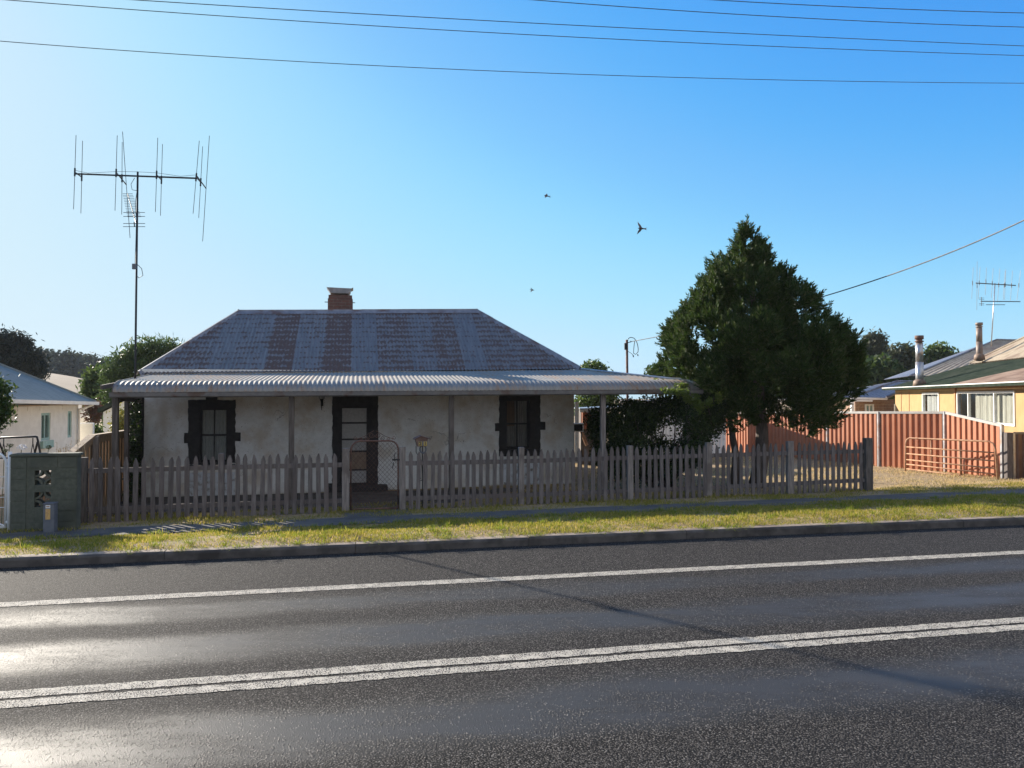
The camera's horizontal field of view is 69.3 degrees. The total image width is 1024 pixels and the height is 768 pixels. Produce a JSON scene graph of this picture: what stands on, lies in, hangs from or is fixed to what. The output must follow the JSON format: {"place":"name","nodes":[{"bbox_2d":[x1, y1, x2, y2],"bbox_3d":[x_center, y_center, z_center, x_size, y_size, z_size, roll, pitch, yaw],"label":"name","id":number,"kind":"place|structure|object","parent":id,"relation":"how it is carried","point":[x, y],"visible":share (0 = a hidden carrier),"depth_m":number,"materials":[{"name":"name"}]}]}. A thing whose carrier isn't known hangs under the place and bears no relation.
{"place":"outdoors","nodes":[
{"label":"outdoors","id":0,"kind":"place"},
{"bbox_2d":[43,373,88,417],"bbox_3d":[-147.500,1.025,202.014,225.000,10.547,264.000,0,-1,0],"label":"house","id":1,"kind":"structure","parent":0,"point":[67,382],"depth_m":131.30,"materials":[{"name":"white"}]},
{"bbox_2d":[33,345,60,372],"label":"gum tree","id":2,"kind":"object","parent":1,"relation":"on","point":[52,360],"visible":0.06,"depth_m":190.01,"materials":[{"name":"grey plant"}]},
{"bbox_2d":[49,349,61,373],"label":"gum tree","id":3,"kind":"object","parent":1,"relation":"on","point":[54,354],"visible":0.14,"depth_m":197.78,"materials":[{"name":"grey plant"}]},
{"bbox_2d":[53,346,82,376],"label":"gum tree","id":4,"kind":"object","parent":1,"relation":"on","point":[66,365],"visible":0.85,"depth_m":196.53,"materials":[{"name":"grey plant"}]},
{"bbox_2d":[75,352,93,358],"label":"gum tree","id":5,"kind":"object","parent":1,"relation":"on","point":[80,355],"visible":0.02,"depth_m":201.52,"materials":[{"name":"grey plant"}]},
{"bbox_2d":[75,353,97,378],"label":"gum tree","id":6,"kind":"object","parent":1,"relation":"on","point":[80,365],"visible":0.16,"depth_m":194.18,"materials":[{"name":"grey plant"}]},
{"bbox_2d":[82,354,111,378],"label":"gum tree","id":7,"kind":"object","parent":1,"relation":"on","point":[95,360],"visible":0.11,"depth_m":190.96,"materials":[{"name":"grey plant"}]},
{"bbox_2d":[344,504,411,517],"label":"gate path","id":8,"kind":"structure","parent":0,"point":[348,514],"depth_m":13.91,"materials":[{"name":"grey concrete"}]},
{"bbox_2d":[1,41,967,82],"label":"power line","id":9,"kind":"object","parent":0,"point":[474,70],"visible":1,"depth_m":14.49,"materials":[{"name":"grey metal"}]},
{"bbox_2d":[0,525,1023,767],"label":"road","id":10,"kind":"structure","parent":0,"point":[951,701],"depth_m":5.95,"materials":[{"name":"grey asphalt"}]},
{"bbox_2d":[0,617,1023,698],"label":"line marking","id":11,"kind":"object","parent":10,"relation":"on","point":[251,676],"visible":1,"depth_m":5.92,"materials":[{"name":"paint"}]},
{"bbox_2d":[0,624,1023,707],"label":"line marking","id":12,"kind":"object","parent":10,"relation":"on","point":[224,687],"visible":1,"depth_m":5.72,"materials":[{"name":"paint"}]},
{"bbox_2d":[0,550,1023,606],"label":"edge line marking","id":13,"kind":"object","parent":10,"relation":"on","point":[209,593],"visible":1,"depth_m":8.47,"materials":[{"name":"paint"}]},
{"bbox_2d":[0,399,1023,554],"bbox_3d":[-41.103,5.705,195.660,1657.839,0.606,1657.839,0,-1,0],"label":"ground","id":14,"kind":"structure","parent":0,"point":[877,482],"depth_m":13.61,"materials":[{"name":"beige soil"}]},
{"bbox_2d":[1,448,7,523],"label":"gate post","id":15,"kind":"object","parent":14,"relation":"on","point":[5,450],"visible":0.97,"depth_m":13.57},
{"bbox_2d":[0,452,11,529],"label":"tubular gate","id":16,"kind":"structure","parent":14,"relation":"on","point":[6,507],"depth_m":12.23,"materials":[{"name":"silver metal"}]},
{"bbox_2d":[0,371,19,432],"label":"garden tree","id":17,"kind":"object","parent":14,"relation":"on","point":[7,409],"visible":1,"depth_m":13.85,"materials":[{"name":"green plant"}]},
{"bbox_2d":[0,436,40,458],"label":"swing frame","id":18,"kind":"object","parent":14,"relation":"on","point":[37,443],"visible":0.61,"depth_m":14.57,"materials":[{"name":"black metal"}]},
{"bbox_2d":[16,444,26,452],"bbox_3d":[-8.986,1.825,13.568,0.174,1.471,0.166,0,-1,0],"label":"agapanthus","id":19,"kind":"object","parent":14,"relation":"on","point":[24,447],"visible":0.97,"depth_m":13.58,"materials":[{"name":"white plant"}]},
{"bbox_2d":[0,323,55,380],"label":"pine tree","id":20,"kind":"object","parent":14,"relation":"on","point":[19,351],"visible":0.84,"depth_m":61.52,"materials":[{"name":"green plant"}]},
{"bbox_2d":[9,452,83,531],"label":"block pillar","id":21,"kind":"structure","parent":14,"relation":"on","point":[26,488],"depth_m":12.25,"materials":[{"name":"concrete"}]},
{"bbox_2d":[0,363,98,494],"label":"neighbour house","id":22,"kind":"structure","parent":14,"relation":"on","point":[47,412],"depth_m":21.44,"materials":[{"name":"white paint"}]},
{"bbox_2d":[40,413,53,448],"bbox_3d":[-13.556,1.345,21.473,0.230,1.012,0.775,0,-1,-12],"label":"window","id":23,"kind":"structure","parent":22,"relation":"in","point":[43,444],"depth_m":21.53,"materials":[{"name":"teal glass"}]},
{"bbox_2d":[68,411,70,437],"bbox_3d":[-13.957,1.265,23.262,0.080,0.829,0.327,0,-1,-12],"label":"window","id":24,"kind":"structure","parent":22,"relation":"in","point":[69,412],"depth_m":23.36,"materials":[{"name":"green paint"}]},
{"bbox_2d":[43,502,57,532],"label":"service pillar","id":25,"kind":"structure","parent":14,"relation":"on","point":[50,516],"depth_m":11.97,"materials":[{"name":"grey plastic"}]},
{"bbox_2d":[55,440,88,504],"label":"dry weeds","id":26,"kind":"object","parent":14,"relation":"on","point":[78,451],"visible":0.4,"depth_m":14.25,"materials":[{"name":"plant"}]},
{"bbox_2d":[39,430,123,513],"bbox_3d":[-9.004,1.943,17.397,0.200,1.735,10.186,0,-1,-12],"label":"paling fence","id":27,"kind":"object","parent":14,"relation":"on","point":[98,445],"visible":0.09,"depth_m":15.39,"materials":[{"name":"brown wood"}]},
{"bbox_2d":[80,423,93,440],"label":"wall","id":28,"kind":"structure","parent":14,"relation":"on","point":[86,429],"depth_m":24.46,"materials":[{"name":"white paint"}]},
{"bbox_2d":[80,397,102,423],"bbox_3d":[-20.314,1.911,35.950,1.176,2.561,1.079,0,-1,-21],"label":"shrub","id":29,"kind":"object","parent":14,"relation":"on","point":[92,413],"visible":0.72,"depth_m":35.82,"materials":[{"name":"brown plant"}]},
{"bbox_2d":[75,363,108,426],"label":"round tree","id":30,"kind":"object","parent":14,"relation":"on","point":[87,385],"visible":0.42,"depth_m":45.45,"materials":[{"name":"green plant"}]},
{"bbox_2d":[94,423,105,433],"bbox_3d":[-15.166,2.205,26.992,0.893,1.656,0.848,0,-1,0],"label":"shrub","id":31,"kind":"object","parent":14,"relation":"on","point":[97,429],"visible":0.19,"depth_m":26.94,"materials":[{"name":"green plant"}]},
{"bbox_2d":[97,401,131,431],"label":"garden shed","id":32,"kind":"structure","parent":14,"relation":"on","point":[105,408],"depth_m":29.98,"materials":[{"name":"white paint"}]},
{"bbox_2d":[106,402,123,431],"bbox_3d":[-14.200,1.851,26.944,0.959,2.361,0.983,-1,-1,41],"label":"shrub","id":33,"kind":"object","parent":14,"relation":"on","point":[121,420],"visible":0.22,"depth_m":26.82,"materials":[{"name":"green plant"}]},
{"bbox_2d":[91,331,184,405],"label":"willow tree","id":34,"kind":"object","parent":14,"relation":"on","point":[149,351],"visible":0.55,"depth_m":41.46,"materials":[{"name":"green plant"}]},
{"bbox_2d":[81,448,349,522],"bbox_3d":[-5.480,1.939,13.847,4.767,1.406,0.109,0,-1,-12],"label":"picket fence","id":35,"kind":"object","parent":14,"relation":"on","point":[221,467],"visible":0.92,"depth_m":13.78,"materials":[{"name":"grey wood"}]},
{"bbox_2d":[94,287,703,516],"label":"cottage","id":36,"kind":"structure","parent":14,"relation":"on","point":[258,384],"depth_m":18.83,"materials":[{"name":"grey metal"}]},
{"bbox_2d":[122,398,144,503],"bbox_3d":[-8.680,1.531,16.978,0.336,2.464,1.856,0,-1,-18],"label":"ivy trellis","id":37,"kind":"object","parent":36,"relation":"attached to","point":[135,418],"visible":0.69,"depth_m":16.70,"materials":[{"name":"green plant"}]},
{"bbox_2d":[73,131,209,378],"bbox_3d":[-8.308,-2.956,16.771,2.865,5.868,1.185,0,-1,0],"label":"tv antenna","id":38,"kind":"object","parent":36,"relation":"attached to","point":[137,212],"visible":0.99,"depth_m":16.27,"materials":[{"name":"black metal"}]},
{"bbox_2d":[198,409,226,464],"bbox_3d":[-7.326,1.278,18.226,0.773,1.385,0.294,0,-1,-12],"label":"window","id":39,"kind":"structure","parent":36,"relation":"in","point":[213,426],"depth_m":18.33,"materials":[{"name":"glass"}]},
{"bbox_2d":[320,397,324,409],"bbox_3d":[-4.763,0.439,18.552,0.130,0.436,0.229,0,-1,-12],"label":"wall lantern","id":40,"kind":"object","parent":36,"relation":"attached to","point":[322,399],"depth_m":18.48,"materials":[{"name":"black metal"}]},
{"bbox_2d":[340,406,368,484],"bbox_3d":[-4.012,1.557,18.836,0.748,2.019,0.074,0,-1,-12],"label":"door","id":41,"kind":"structure","parent":36,"relation":"in","point":[354,421],"depth_m":18.84,"materials":[{"name":"paint"}]},
{"bbox_2d":[504,400,531,450],"bbox_3d":[0.132,1.085,19.796,0.768,1.365,0.294,0,-1,-12],"label":"window","id":42,"kind":"structure","parent":36,"relation":"in","point":[517,411],"depth_m":19.88,"materials":[{"name":"glass"}]},
{"bbox_2d":[582,386,729,487],"bbox_3d":[3.464,1.306,18.089,3.750,2.756,1.961,0,-1,12],"label":"climbing shrub","id":43,"kind":"object","parent":36,"relation":"on","point":[632,422],"visible":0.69,"depth_m":17.91,"materials":[{"name":"green plant"}]},
{"bbox_2d":[654,378,725,426],"bbox_3d":[4.118,0.488,17.462,1.753,1.284,1.238,0,-1,0],"label":"rambling creeper","id":44,"kind":"object","parent":36,"relation":"attached to","point":[693,399],"visible":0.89,"depth_m":17.14,"materials":[{"name":"green plant"}]},
{"bbox_2d":[88,491,719,520],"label":"front yard grass","id":45,"kind":"structure","parent":14,"relation":"on","point":[389,504],"depth_m":15.52,"materials":[{"name":"green plant"}]},
{"bbox_2d":[413,435,429,506],"bbox_3d":[-1.822,1.792,14.910,0.325,1.514,0.350,0,-1,-12],"label":"letterbox","id":46,"kind":"object","parent":14,"relation":"on","point":[421,441],"visible":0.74,"depth_m":14.81,"materials":[{"name":"brown metal"}]},
{"bbox_2d":[0,515,1023,567],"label":"kerb","id":47,"kind":"structure","parent":14,"relation":"on","point":[74,558],"depth_m":10.36,"materials":[{"name":"concrete"}]},
{"bbox_2d":[0,511,1023,558],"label":"kerb weeds","id":48,"kind":"object","parent":47,"relation":"on","point":[704,527],"visible":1,"depth_m":10.50,"materials":[{"name":"green plant"}]},
{"bbox_2d":[0,481,1023,533],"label":"fence foot grass","id":49,"kind":"structure","parent":14,"relation":"on","point":[647,501],"depth_m":14.51,"materials":[{"name":"green plant"}]},
{"bbox_2d":[0,489,1023,539],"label":"footpath","id":50,"kind":"structure","parent":14,"relation":"on","point":[171,528],"depth_m":13.16,"materials":[{"name":"grey concrete"}]},
{"bbox_2d":[0,491,1023,554],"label":"verge grass","id":51,"kind":"structure","parent":14,"relation":"on","point":[660,517],"depth_m":11.81,"materials":[{"name":"green plant"}]},
{"bbox_2d":[574,402,613,464],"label":"garden shed","id":52,"kind":"structure","parent":14,"relation":"on","point":[579,415],"depth_m":24.96,"materials":[{"name":"metal"}]},
{"bbox_2d":[574,423,583,456],"bbox_3d":[2.089,1.989,23.548,0.360,1.487,0.340,0,-1,0],"label":"window unit","id":53,"kind":"structure","parent":52,"relation":"in","point":[578,427],"depth_m":23.50,"materials":[{"name":"white paint"}]},
{"bbox_2d":[574,358,620,415],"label":"garden tree","id":54,"kind":"object","parent":14,"relation":"on","point":[587,400],"visible":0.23,"depth_m":43.59,"materials":[{"name":"green plant"}]},
{"bbox_2d":[624,337,638,400],"bbox_3d":[3.953,0.565,24.483,0.460,4.235,0.112,0,-1,0],"label":"service pole","id":55,"kind":"object","parent":14,"relation":"on","point":[626,346],"visible":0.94,"depth_m":24.48,"materials":[{"name":"black metal"}]},
{"bbox_2d":[631,220,1023,341],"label":"service cable","id":56,"kind":"object","parent":55,"relation":"attached to","point":[904,269],"visible":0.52,"depth_m":15.32,"materials":[{"name":"grey metal"}]},
{"bbox_2d":[399,438,872,509],"bbox_3d":[2.943,1.899,15.608,10.523,1.407,0.139,0,-1,-12],"label":"picket fence","id":57,"kind":"object","parent":14,"relation":"on","point":[864,479],"visible":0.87,"depth_m":15.48,"materials":[{"name":"grey wood"}]},
{"bbox_2d":[350,430,399,509],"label":"garden gate","id":58,"kind":"structure","parent":57,"relation":"attached to","point":[397,459],"depth_m":14.43,"materials":[{"name":"black metal"}]},
{"bbox_2d":[644,360,675,397],"bbox_3d":[7.618,0.893,38.000,2.568,4.575,1.890,0,-1,0],"label":"garden tree","id":59,"kind":"object","parent":14,"relation":"on","point":[649,370],"visible":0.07,"depth_m":37.85,"materials":[{"name":"green plant"}]},
{"bbox_2d":[620,400,725,452],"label":"white shed","id":60,"kind":"structure","parent":14,"relation":"on","point":[721,442],"depth_m":27.45,"materials":[{"name":"paint"}]},
{"bbox_2d":[651,215,873,487],"bbox_3d":[6.175,-0.712,18.605,5.237,7.126,4.971,0,-1,0],"label":"cypress tree","id":61,"kind":"object","parent":14,"relation":"on","point":[770,348],"visible":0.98,"depth_m":17.56,"materials":[{"name":"green plant"}]},
{"bbox_2d":[726,411,1003,477],"bbox_3d":[11.101,1.979,25.730,0.391,2.212,12.371,0,-1,-22],"label":"sheet metal fence","id":62,"kind":"object","parent":14,"relation":"on","point":[889,432],"visible":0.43,"depth_m":22.95,"materials":[{"name":"red-brown painted corrugated steel"},{"name":"galvanised steel"}]},
{"bbox_2d":[835,380,911,410],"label":"brick outbuilding","id":63,"kind":"structure","parent":14,"relation":"on","point":[879,401],"depth_m":35.99,"materials":[{"name":"white paint"}]},
{"bbox_2d":[865,404,873,410],"bbox_3d":[17.352,1.360,35.989,0.427,0.763,0.115,0,-1,0],"label":"window","id":64,"kind":"structure","parent":63,"relation":"in","point":[868,407],"depth_m":35.94,"materials":[{"name":"white paint"}]},
{"bbox_2d":[835,352,911,403],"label":"broadleaf tree","id":65,"kind":"object","parent":14,"relation":"on","point":[881,368],"visible":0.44,"depth_m":53.18,"materials":[{"name":"green plant"}]},
{"bbox_2d":[858,326,891,358],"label":"gum tree","id":66,"kind":"object","parent":14,"relation":"on","point":[877,343],"visible":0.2,"depth_m":65.55,"materials":[{"name":"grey plant"}]},
{"bbox_2d":[884,341,934,379],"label":"broadleaf tree","id":67,"kind":"object","parent":14,"relation":"on","point":[904,353],"visible":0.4,"depth_m":59.43,"materials":[{"name":"green plant"}]},
{"bbox_2d":[923,340,958,363],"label":"broadleaf tree","id":68,"kind":"object","parent":14,"relation":"on","point":[933,351],"visible":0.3,"depth_m":63.50,"materials":[{"name":"green plant"}]},
{"bbox_2d":[884,339,1016,379],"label":"roof","id":69,"kind":"structure","parent":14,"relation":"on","point":[960,359],"depth_m":43.95,"materials":[{"name":"beige metal"}]},
{"bbox_2d":[905,437,998,478],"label":"farm gate","id":70,"kind":"structure","parent":14,"relation":"on","point":[960,458],"depth_m":20.83,"materials":[{"name":"metal"}]},
{"bbox_2d":[882,336,1023,432],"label":"apricot house","id":71,"kind":"structure","parent":14,"relation":"on","point":[990,387],"depth_m":27.15,"materials":[{"name":"apricot painted render"},{"name":"tan painted iron"},{"name":"glass"}]},
{"bbox_2d":[913,335,925,385],"bbox_3d":[17.063,-0.942,31.022,0.518,2.171,0.518,0,-1,0],"label":"flue","id":72,"kind":"object","parent":71,"relation":"on","point":[919,380],"visible":0.88,"depth_m":30.90,"materials":[{"name":"metal"}]},
{"bbox_2d":[922,392,938,410],"bbox_3d":[16.979,1.088,29.838,0.252,1.487,2.102,0,-1,13],"label":"window","id":73,"kind":"structure","parent":71,"relation":"in","point":[933,400],"depth_m":30.23,"materials":[{"name":"white paint"}]},
{"bbox_2d":[974,322,984,360],"bbox_3d":[20.844,-1.878,33.039,0.445,1.718,0.445,0,-1,0],"label":"flue","id":74,"kind":"object","parent":71,"relation":"on","point":[979,355],"visible":1,"depth_m":32.93,"materials":[{"name":"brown metal"}]},
{"bbox_2d":[956,391,1015,426],"bbox_3d":[15.715,0.776,24.511,0.252,1.074,4.887,0,-1,13],"label":"window","id":75,"kind":"structure","parent":71,"relation":"in","point":[1000,408],"depth_m":23.88,"materials":[{"name":"white paint"}]},
{"bbox_2d":[972,268,1020,345],"bbox_3d":[22.286,-3.692,34.071,2.283,3.915,0.245,0,-1,0],"label":"tv antenna","id":76,"kind":"object","parent":71,"relation":"on","point":[994,284],"visible":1,"depth_m":34.07,"materials":[{"name":"metal"}]},
{"bbox_2d":[1003,432,1023,478],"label":"side panel fence","id":77,"kind":"object","parent":14,"relation":"on","point":[1013,455],"visible":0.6,"depth_m":19.87,"materials":[{"name":"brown wood"}]},
{"bbox_2d":[0,0,1023,398],"label":"sky","id":78,"kind":"structure","parent":0,"point":[402,187],"materials":[{"name":"blue"}]},
{"bbox_2d":[9,0,1023,55],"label":"power line","id":79,"kind":"object","parent":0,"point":[494,32],"visible":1,"depth_m":13.31,"materials":[{"name":"grey metal"}]},
{"bbox_2d":[138,0,1020,45],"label":"power line","id":80,"kind":"object","parent":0,"point":[562,24],"visible":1,"depth_m":12.97,"materials":[{"name":"grey metal"}]},
{"bbox_2d":[637,221,645,233],"bbox_3d":[3.340,-4.022,19.088,0.268,0.373,0.146,0,-1,0],"label":"swallow","id":81,"kind":"object","parent":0,"point":[640,228],"visible":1,"depth_m":19.06,"materials":[{"name":"black"}]},
{"bbox_2d":[484,456,1023,504],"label":"yard grass","id":82,"kind":"structure","parent":0,"point":[968,482],"depth_m":19.60,"materials":[{"name":"plant"}]},
{"bbox_2d":[536,0,1015,26],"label":"power line","id":83,"kind":"object","parent":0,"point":[773,16],"visible":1,"depth_m":12.75,"materials":[{"name":"grey metal"}]},
{"bbox_2d":[717,0,1019,12],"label":"power line","id":84,"kind":"object","parent":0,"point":[868,7],"visible":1,"depth_m":12.46,"materials":[{"name":"grey metal"}]}
]}

